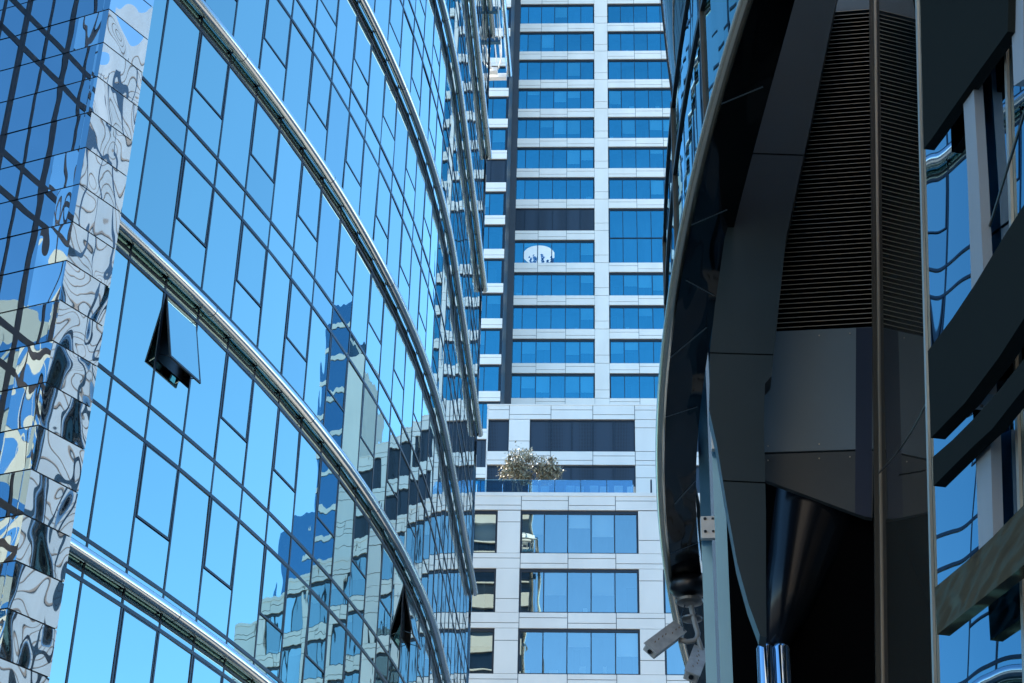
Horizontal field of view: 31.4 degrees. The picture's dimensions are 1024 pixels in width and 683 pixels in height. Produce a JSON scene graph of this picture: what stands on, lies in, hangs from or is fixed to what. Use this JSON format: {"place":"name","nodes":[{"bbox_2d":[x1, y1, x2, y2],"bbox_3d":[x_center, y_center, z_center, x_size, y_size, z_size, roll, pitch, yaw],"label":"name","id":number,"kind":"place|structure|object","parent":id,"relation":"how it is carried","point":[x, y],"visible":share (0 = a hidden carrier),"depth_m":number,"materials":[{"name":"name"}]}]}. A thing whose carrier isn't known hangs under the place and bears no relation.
{"place":"outdoors","nodes":[
{"label":"outdoors","id":0,"kind":"place"},
{"bbox_2d":[0,0,495,682],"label":"curved glass building","id":1,"kind":"structure","parent":0,"point":[242,276],"depth_m":44.52,"materials":[{"name":"blue glass"}]},
{"bbox_2d":[113,609,157,682],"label":"vent window","id":2,"kind":"structure","parent":1,"relation":"in","point":[135,657],"depth_m":37.69,"materials":[{"name":"blue"}]},
{"bbox_2d":[136,444,177,540],"bbox_3d":[-7.715,3.275,39.555,0.042,1.730,1.336,-10,-32,19],"label":"vent window","id":3,"kind":"structure","parent":1,"relation":"in","point":[156,496],"depth_m":39.53,"materials":[{"name":"blue"}]},
{"bbox_2d":[158,294,200,383],"bbox_3d":[-7.516,-0.050,41.417,0.445,1.706,1.336,-10,-32,19],"label":"vent window","id":4,"kind":"structure","parent":1,"relation":"in","point":[181,328],"depth_m":41.35,"materials":[{"name":"blue"}]},
{"bbox_2d":[176,158,212,247],"bbox_3d":[-7.555,-3.309,43.348,0.042,1.730,1.336,-10,-32,19],"label":"vent window","id":5,"kind":"structure","parent":1,"relation":"in","point":[195,196],"depth_m":43.32,"materials":[{"name":"blue"}]},
{"bbox_2d":[190,656,221,682],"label":"vent window","id":6,"kind":"structure","parent":1,"relation":"in","point":[201,672],"depth_m":40.17,"materials":[{"name":"blue"}]},
{"bbox_2d":[194,33,228,118],"bbox_3d":[-7.475,-6.601,45.244,0.042,1.730,1.336,-10,-32,19],"label":"vent window","id":7,"kind":"structure","parent":1,"relation":"in","point":[212,69],"depth_m":45.22,"materials":[{"name":"blue"}]},
{"bbox_2d":[203,498,237,588],"bbox_3d":[-6.702,4.655,41.908,0.042,1.730,1.336,-9,-31,17],"label":"vent window","id":8,"kind":"structure","parent":1,"relation":"in","point":[222,526],"depth_m":41.88,"materials":[{"name":"blue"}]},
{"bbox_2d":[221,354,252,441],"bbox_3d":[-6.622,1.363,43.805,0.042,1.730,1.336,-9,-31,17],"label":"vent window","id":9,"kind":"structure","parent":1,"relation":"in","point":[236,403],"depth_m":43.77,"materials":[{"name":"blue"}]},
{"bbox_2d":[236,222,266,306],"bbox_3d":[-6.542,-1.929,45.701,0.042,1.730,1.336,-9,-31,17],"label":"vent window","id":10,"kind":"structure","parent":1,"relation":"in","point":[252,254],"depth_m":45.67,"materials":[{"name":"blue"}]},
{"bbox_2d":[251,101,278,182],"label":"vent window","id":11,"kind":"structure","parent":1,"relation":"in","point":[264,147],"depth_m":47.57,"materials":[{"name":"blue"}]},
{"bbox_2d":[260,547,287,632],"bbox_3d":[-5.799,6.053,44.296,0.042,1.730,1.336,-8,-31,15],"label":"vent window","id":12,"kind":"structure","parent":1,"relation":"in","point":[272,606],"depth_m":44.27,"materials":[{"name":"blue"}]},
{"bbox_2d":[264,0,290,67],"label":"vent window","id":13,"kind":"structure","parent":1,"relation":"in","point":[277,25],"depth_m":49.48,"materials":[{"name":"blue"}]},
{"bbox_2d":[273,409,299,491],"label":"vent window","id":14,"kind":"structure","parent":1,"relation":"in","point":[288,436],"depth_m":46.17,"materials":[{"name":"blue"}]},
{"bbox_2d":[286,281,310,361],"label":"vent window","id":15,"kind":"structure","parent":1,"relation":"in","point":[298,325],"depth_m":48.06,"materials":[{"name":"blue"}]},
{"bbox_2d":[298,163,321,241],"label":"vent window","id":16,"kind":"structure","parent":1,"relation":"in","point":[310,191],"depth_m":49.97,"materials":[{"name":"blue"}]},
{"bbox_2d":[305,592,328,672],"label":"vent window","id":17,"kind":"structure","parent":1,"relation":"in","point":[318,613],"depth_m":46.69,"materials":[{"name":"blue"}]},
{"bbox_2d":[309,54,330,129],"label":"vent window","id":18,"kind":"structure","parent":1,"relation":"in","point":[320,85],"depth_m":51.85,"materials":[{"name":"blue"}]},
{"bbox_2d":[317,459,338,537],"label":"vent window","id":19,"kind":"structure","parent":1,"relation":"in","point":[328,486],"depth_m":48.59,"materials":[{"name":"blue"}]},
{"bbox_2d":[320,0,338,25],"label":"vent window","id":20,"kind":"structure","parent":1,"relation":"in","point":[331,6],"depth_m":53.75,"materials":[{"name":"blue"}]},
{"bbox_2d":[327,335,347,411],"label":"vent window","id":21,"kind":"structure","parent":1,"relation":"in","point":[337,374],"depth_m":50.49,"materials":[{"name":"blue"}]},
{"bbox_2d":[337,221,355,294],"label":"vent window","id":22,"kind":"structure","parent":1,"relation":"in","point":[347,246],"depth_m":52.38,"materials":[{"name":"blue"}]},
{"bbox_2d":[343,632,360,682],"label":"vent window","id":23,"kind":"structure","parent":1,"relation":"in","point":[353,651],"depth_m":49.24,"materials":[{"name":"blue"}]},
{"bbox_2d":[346,115,363,186],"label":"vent window","id":24,"kind":"structure","parent":1,"relation":"in","point":[355,142],"depth_m":54.28,"materials":[{"name":"blue"}]},
{"bbox_2d":[352,504,368,578],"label":"vent window","id":25,"kind":"structure","parent":1,"relation":"in","point":[361,525],"depth_m":51.04,"materials":[{"name":"blue"}]},
{"bbox_2d":[354,16,371,85],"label":"vent window","id":26,"kind":"structure","parent":1,"relation":"in","point":[363,43],"depth_m":56.18,"materials":[{"name":"blue"}]},
{"bbox_2d":[360,384,376,457],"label":"vent window","id":27,"kind":"structure","parent":1,"relation":"in","point":[369,411],"depth_m":52.94,"materials":[{"name":"blue"}]},
{"bbox_2d":[369,273,383,344],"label":"vent window","id":28,"kind":"structure","parent":1,"relation":"in","point":[376,309],"depth_m":54.84,"materials":[{"name":"blue"}]},
{"bbox_2d":[376,170,390,238],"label":"vent window","id":29,"kind":"structure","parent":1,"relation":"in","point":[384,194],"depth_m":56.73,"materials":[{"name":"blue"}]},
{"bbox_2d":[380,545,393,616],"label":"vent window","id":30,"kind":"structure","parent":1,"relation":"in","point":[387,563],"depth_m":53.51,"materials":[{"name":"blue"}]},
{"bbox_2d":[383,73,396,139],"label":"vent window","id":31,"kind":"structure","parent":1,"relation":"in","point":[390,98],"depth_m":58.62,"materials":[{"name":"blue"}]},
{"bbox_2d":[387,430,399,498],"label":"vent window","id":32,"kind":"structure","parent":1,"relation":"in","point":[394,449],"depth_m":55.42,"materials":[{"name":"blue"}]},
{"bbox_2d":[390,0,402,47],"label":"vent window","id":33,"kind":"structure","parent":1,"relation":"in","point":[396,12],"depth_m":60.54,"materials":[{"name":"blue"}]},
{"bbox_2d":[394,323,405,389],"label":"vent window","id":34,"kind":"structure","parent":1,"relation":"in","point":[400,345],"depth_m":57.31,"materials":[{"name":"blue"}]},
{"bbox_2d":[400,222,411,286],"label":"vent window","id":35,"kind":"structure","parent":1,"relation":"in","point":[406,247],"depth_m":59.21,"materials":[{"name":"blue"}]},
{"bbox_2d":[402,585,420,649],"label":"vent window","id":36,"kind":"structure","parent":1,"relation":"in","point":[411,612],"depth_m":55.88,"materials":[{"name":"blue"}]},
{"bbox_2d":[406,128,417,190],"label":"vent window","id":37,"kind":"structure","parent":1,"relation":"in","point":[411,165],"depth_m":61.10,"materials":[{"name":"blue"}]},
{"bbox_2d":[408,471,417,537],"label":"vent window","id":38,"kind":"structure","parent":1,"relation":"in","point":[413,490],"depth_m":57.90,"materials":[{"name":"blue"}]},
{"bbox_2d":[412,38,422,99],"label":"vent window","id":39,"kind":"structure","parent":1,"relation":"in","point":[417,60],"depth_m":63.00,"materials":[{"name":"blue"}]},
{"bbox_2d":[413,367,422,431],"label":"vent window","id":40,"kind":"structure","parent":1,"relation":"in","point":[418,397],"depth_m":59.80,"materials":[{"name":"blue"}]},
{"bbox_2d":[417,619,425,682],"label":"vent window","id":41,"kind":"structure","parent":1,"relation":"in","point":[422,634],"depth_m":58.56,"materials":[{"name":"blue"}]},
{"bbox_2d":[419,268,427,331],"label":"vent window","id":42,"kind":"structure","parent":1,"relation":"in","point":[423,303],"depth_m":61.70,"materials":[{"name":"blue"}]},
{"bbox_2d":[423,510,430,572],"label":"vent window","id":43,"kind":"structure","parent":1,"relation":"in","point":[427,528],"depth_m":60.42,"materials":[{"name":"blue"}]},
{"bbox_2d":[424,176,432,237],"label":"vent window","id":44,"kind":"structure","parent":1,"relation":"in","point":[428,195],"depth_m":63.60,"materials":[{"name":"blue"}]},
{"bbox_2d":[428,408,434,469],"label":"vent window","id":45,"kind":"structure","parent":1,"relation":"in","point":[431,445],"depth_m":62.34,"materials":[{"name":"blue"}]},
{"bbox_2d":[429,90,436,149],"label":"vent window","id":46,"kind":"structure","parent":1,"relation":"in","point":[433,110],"depth_m":65.50,"materials":[{"name":"blue"}]},
{"bbox_2d":[433,314,439,373],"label":"vent window","id":47,"kind":"structure","parent":1,"relation":"in","point":[436,328],"depth_m":64.19,"materials":[{"name":"blue"}]},
{"bbox_2d":[434,548,438,605],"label":"vent window","id":48,"kind":"structure","parent":1,"relation":"in","point":[436,573],"depth_m":62.96,"materials":[{"name":"blue"}]},
{"bbox_2d":[433,8,441,66],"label":"vent window","id":49,"kind":"structure","parent":1,"relation":"in","point":[437,28],"depth_m":67.38,"materials":[{"name":"blue"}]},
{"bbox_2d":[437,222,443,280],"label":"vent window","id":50,"kind":"structure","parent":1,"relation":"in","point":[441,242],"depth_m":66.12,"materials":[{"name":"blue"}]},
{"bbox_2d":[438,447,443,505],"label":"vent window","id":51,"kind":"structure","parent":1,"relation":"in","point":[440,485],"depth_m":64.82,"materials":[{"name":"blue"}]},
{"bbox_2d":[441,580,445,634],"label":"vent window","id":52,"kind":"structure","parent":1,"relation":"in","point":[443,590],"depth_m":65.45,"materials":[{"name":"blue"}]},
{"bbox_2d":[442,139,447,193],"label":"vent window","id":53,"kind":"structure","parent":1,"relation":"in","point":[445,157],"depth_m":68.01,"materials":[{"name":"blue"}]},
{"bbox_2d":[442,353,447,411],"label":"vent window","id":54,"kind":"structure","parent":1,"relation":"in","point":[444,396],"depth_m":66.86,"materials":[{"name":"blue"}]},
{"bbox_2d":[445,483,449,537],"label":"vent window","id":55,"kind":"structure","parent":1,"relation":"in","point":[448,495],"depth_m":67.35,"materials":[{"name":"blue"}]},
{"bbox_2d":[446,58,451,112],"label":"vent window","id":56,"kind":"structure","parent":1,"relation":"in","point":[449,79],"depth_m":69.91,"materials":[{"name":"blue"}]},
{"bbox_2d":[447,265,450,322],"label":"vent window","id":57,"kind":"structure","parent":1,"relation":"in","point":[449,279],"depth_m":68.57,"materials":[{"name":"blue"}]},
{"bbox_2d":[448,611,452,663],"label":"vent window","id":58,"kind":"structure","parent":1,"relation":"in","point":[450,617],"depth_m":68.06,"materials":[{"name":"blue"}]},
{"bbox_2d":[487,0,511,80],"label":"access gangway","id":59,"kind":"object","parent":1,"relation":"attached to","point":[495,75],"visible":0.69,"depth_m":93.25,"materials":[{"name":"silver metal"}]},
{"bbox_2d":[475,0,671,491],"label":"office tower","id":60,"kind":"structure","parent":0,"point":[580,98],"depth_m":193.94,"materials":[{"name":"white"}]},
{"bbox_2d":[479,402,498,428],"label":"window","id":61,"kind":"structure","parent":60,"relation":"in","point":[482,405],"depth_m":173.04,"materials":[{"name":"blue"}]},
{"bbox_2d":[479,365,499,390],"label":"window","id":62,"kind":"structure","parent":60,"relation":"in","point":[489,375],"depth_m":174.87,"materials":[{"name":"blue"}]},
{"bbox_2d":[480,329,500,353],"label":"window","id":63,"kind":"structure","parent":60,"relation":"in","point":[490,343],"depth_m":176.88,"materials":[{"name":"blue"}]},
{"bbox_2d":[481,293,501,317],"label":"window","id":64,"kind":"structure","parent":60,"relation":"in","point":[491,302],"depth_m":178.93,"materials":[{"name":"blue"}]},
{"bbox_2d":[484,259,502,282],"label":"window","id":65,"kind":"structure","parent":60,"relation":"in","point":[493,267],"depth_m":180.95,"materials":[{"name":"blue"}]},
{"bbox_2d":[484,225,503,248],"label":"window","id":66,"kind":"structure","parent":60,"relation":"in","point":[493,234],"depth_m":182.95,"materials":[{"name":"blue"}]},
{"bbox_2d":[485,192,504,214],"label":"window","id":67,"kind":"structure","parent":60,"relation":"in","point":[494,201],"depth_m":184.97,"materials":[{"name":"blue"}]},
{"bbox_2d":[488,97,506,118],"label":"window","id":68,"kind":"structure","parent":60,"relation":"in","point":[497,109],"depth_m":190.98,"materials":[{"name":"blue"}]},
{"bbox_2d":[490,37,504,57],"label":"window","id":69,"kind":"structure","parent":60,"relation":"in","point":[492,52],"depth_m":194.79,"materials":[{"name":"blue"}]},
{"bbox_2d":[489,128,506,149],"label":"window","id":70,"kind":"structure","parent":60,"relation":"in","point":[497,136],"depth_m":189.03,"materials":[{"name":"blue"}]},
{"bbox_2d":[489,67,507,87],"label":"window","id":71,"kind":"structure","parent":60,"relation":"in","point":[504,83],"depth_m":192.66,"materials":[{"name":"blue"}]},
{"bbox_2d":[524,245,554,262],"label":"window decal","id":72,"kind":"object","parent":60,"relation":"attached to","point":[544,254],"depth_m":192.34,"materials":[{"name":"white paint"}]},
{"bbox_2d":[511,374,594,398],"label":"window","id":73,"kind":"structure","parent":60,"relation":"in","point":[535,386],"depth_m":184.43,"materials":[{"name":"blue"}]},
{"bbox_2d":[512,339,593,363],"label":"window","id":74,"kind":"structure","parent":60,"relation":"in","point":[565,351],"depth_m":186.46,"materials":[{"name":"blue"}]},
{"bbox_2d":[513,306,593,328],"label":"window","id":75,"kind":"structure","parent":60,"relation":"in","point":[524,317],"depth_m":188.45,"materials":[{"name":"blue"}]},
{"bbox_2d":[514,273,593,294],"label":"window","id":76,"kind":"structure","parent":60,"relation":"in","point":[524,283],"depth_m":190.49,"materials":[{"name":"blue"}]},
{"bbox_2d":[515,240,593,262],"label":"window","id":77,"kind":"structure","parent":60,"relation":"in","point":[565,251],"depth_m":192.57,"materials":[{"name":"blue"}]},
{"bbox_2d":[516,178,593,199],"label":"window","id":78,"kind":"structure","parent":60,"relation":"in","point":[526,188],"depth_m":196.54,"materials":[{"name":"blue"}]},
{"bbox_2d":[517,147,593,168],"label":"window","id":79,"kind":"structure","parent":60,"relation":"in","point":[568,157],"depth_m":198.59,"materials":[{"name":"blue"}]},
{"bbox_2d":[518,118,593,137],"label":"window","id":80,"kind":"structure","parent":60,"relation":"in","point":[527,127],"depth_m":200.58,"materials":[{"name":"blue"}]},
{"bbox_2d":[518,89,593,108],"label":"window","id":81,"kind":"structure","parent":60,"relation":"in","point":[528,98],"depth_m":202.55,"materials":[{"name":"blue"}]},
{"bbox_2d":[519,60,593,79],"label":"window","id":82,"kind":"structure","parent":60,"relation":"in","point":[528,69],"depth_m":204.59,"materials":[{"name":"blue"}]},
{"bbox_2d":[520,32,593,50],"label":"window","id":83,"kind":"structure","parent":60,"relation":"in","point":[529,41],"depth_m":206.65,"materials":[{"name":"blue"}]},
{"bbox_2d":[520,4,593,23],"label":"window","id":84,"kind":"structure","parent":60,"relation":"in","point":[584,13],"depth_m":208.62,"materials":[{"name":"blue"}]},
{"bbox_2d":[610,374,658,397],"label":"window","id":85,"kind":"structure","parent":60,"relation":"in","point":[621,385],"depth_m":184.11,"materials":[{"name":"blue"}]},
{"bbox_2d":[607,4,661,22],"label":"window","id":86,"kind":"structure","parent":60,"relation":"in","point":[616,13],"depth_m":208.27,"materials":[{"name":"blue"}]},
{"bbox_2d":[610,339,661,363],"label":"window","id":87,"kind":"structure","parent":60,"relation":"in","point":[639,351],"depth_m":186.14,"materials":[{"name":"blue"}]},
{"bbox_2d":[609,273,662,295],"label":"window","id":88,"kind":"structure","parent":60,"relation":"in","point":[638,284],"depth_m":190.14,"materials":[{"name":"blue"}]},
{"bbox_2d":[609,306,663,328],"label":"window","id":89,"kind":"structure","parent":60,"relation":"in","point":[621,317],"depth_m":188.11,"materials":[{"name":"blue"}]},
{"bbox_2d":[609,209,663,262],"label":"window","id":90,"kind":"structure","parent":60,"relation":"in","point":[635,235],"depth_m":193.13,"materials":[{"name":"blue"}]},
{"bbox_2d":[609,178,664,198],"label":"window","id":91,"kind":"structure","parent":60,"relation":"in","point":[619,188],"depth_m":196.18,"materials":[{"name":"blue"}]},
{"bbox_2d":[608,31,665,50],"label":"window","id":92,"kind":"structure","parent":60,"relation":"in","point":[617,41],"depth_m":206.24,"materials":[{"name":"blue"}]},
{"bbox_2d":[608,147,666,167],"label":"window","id":93,"kind":"structure","parent":60,"relation":"in","point":[618,157],"depth_m":198.20,"materials":[{"name":"blue"}]},
{"bbox_2d":[608,60,668,78],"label":"window","id":94,"kind":"structure","parent":60,"relation":"in","point":[617,69],"depth_m":204.24,"materials":[{"name":"blue"}]},
{"bbox_2d":[608,117,669,137],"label":"window","id":95,"kind":"structure","parent":60,"relation":"in","point":[633,127],"depth_m":200.19,"materials":[{"name":"blue"}]},
{"bbox_2d":[608,88,671,108],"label":"window","id":96,"kind":"structure","parent":60,"relation":"in","point":[635,98],"depth_m":202.26,"materials":[{"name":"blue"}]},
{"bbox_2d":[469,492,699,682],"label":"podium block","id":97,"kind":"structure","parent":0,"point":[571,587],"depth_m":113.37,"materials":[{"name":"metal"}]},
{"bbox_2d":[469,628,494,673],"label":"window","id":98,"kind":"structure","parent":97,"relation":"in","point":[481,639],"depth_m":111.64,"materials":[{"name":"black"}]},
{"bbox_2d":[471,569,495,611],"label":"window","id":99,"kind":"structure","parent":97,"relation":"in","point":[484,601],"depth_m":113.59,"materials":[{"name":"black"}]},
{"bbox_2d":[473,511,497,552],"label":"window","id":100,"kind":"structure","parent":97,"relation":"in","point":[485,522],"depth_m":115.61,"materials":[{"name":"black"}]},
{"bbox_2d":[495,440,564,491],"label":"terrace tree","id":101,"kind":"object","parent":97,"relation":"on","point":[516,470],"visible":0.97,"depth_m":121.15,"materials":[{"name":"green plant"}]},
{"bbox_2d":[518,629,639,674],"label":"window","id":102,"kind":"structure","parent":97,"relation":"in","point":[540,651],"depth_m":111.40,"materials":[{"name":"blue"}]},
{"bbox_2d":[519,569,638,613],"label":"window","id":103,"kind":"structure","parent":97,"relation":"in","point":[616,591],"depth_m":113.37,"materials":[{"name":"blue"}]},
{"bbox_2d":[520,511,637,553],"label":"window","id":104,"kind":"structure","parent":97,"relation":"in","point":[581,532],"depth_m":115.38,"materials":[{"name":"blue"}]},
{"bbox_2d":[485,404,699,492],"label":"terrace block","id":105,"kind":"structure","parent":97,"relation":"on","point":[587,446],"depth_m":129.70,"materials":[{"name":"grey"}]},
{"bbox_2d":[663,570,670,613],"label":"window","id":106,"kind":"structure","parent":97,"relation":"in","point":[667,609],"depth_m":112.89,"materials":[{"name":"blue"}]},
{"bbox_2d":[665,641,684,675],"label":"window","id":107,"kind":"structure","parent":97,"relation":"in","point":[674,665],"depth_m":110.85,"materials":[{"name":"blue"}]},
{"bbox_2d":[655,0,1023,682],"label":"dark overhang building","id":108,"kind":"structure","parent":0,"point":[843,278],"depth_m":14.26,"materials":[{"name":"black"}]},
{"bbox_2d":[669,573,703,650],"bbox_3d":[2.101,3.267,21.437,0.480,1.076,0.480,1,-30,0],"label":"camera mount","id":109,"kind":"object","parent":108,"relation":"attached to","point":[686,589],"visible":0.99,"depth_m":21.46,"materials":[{"name":"grey metal"}]},
{"bbox_2d":[643,620,686,658],"bbox_3d":[1.754,3.469,21.205,0.696,0.565,0.250,27,-38,-36],"label":"security camera","id":110,"kind":"object","parent":109,"relation":"attached to","point":[663,640],"visible":1,"depth_m":21.10,"materials":[{"name":"grey"}]},
{"bbox_2d":[683,644,704,682],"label":"security camera","id":111,"kind":"object","parent":109,"relation":"attached to","point":[694,666],"visible":0.92,"depth_m":20.89,"materials":[{"name":"grey"}]},
{"bbox_2d":[878,110,1023,473],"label":"slack cable","id":112,"kind":"object","parent":108,"relation":"attached to","point":[1001,186],"visible":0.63,"depth_m":7.01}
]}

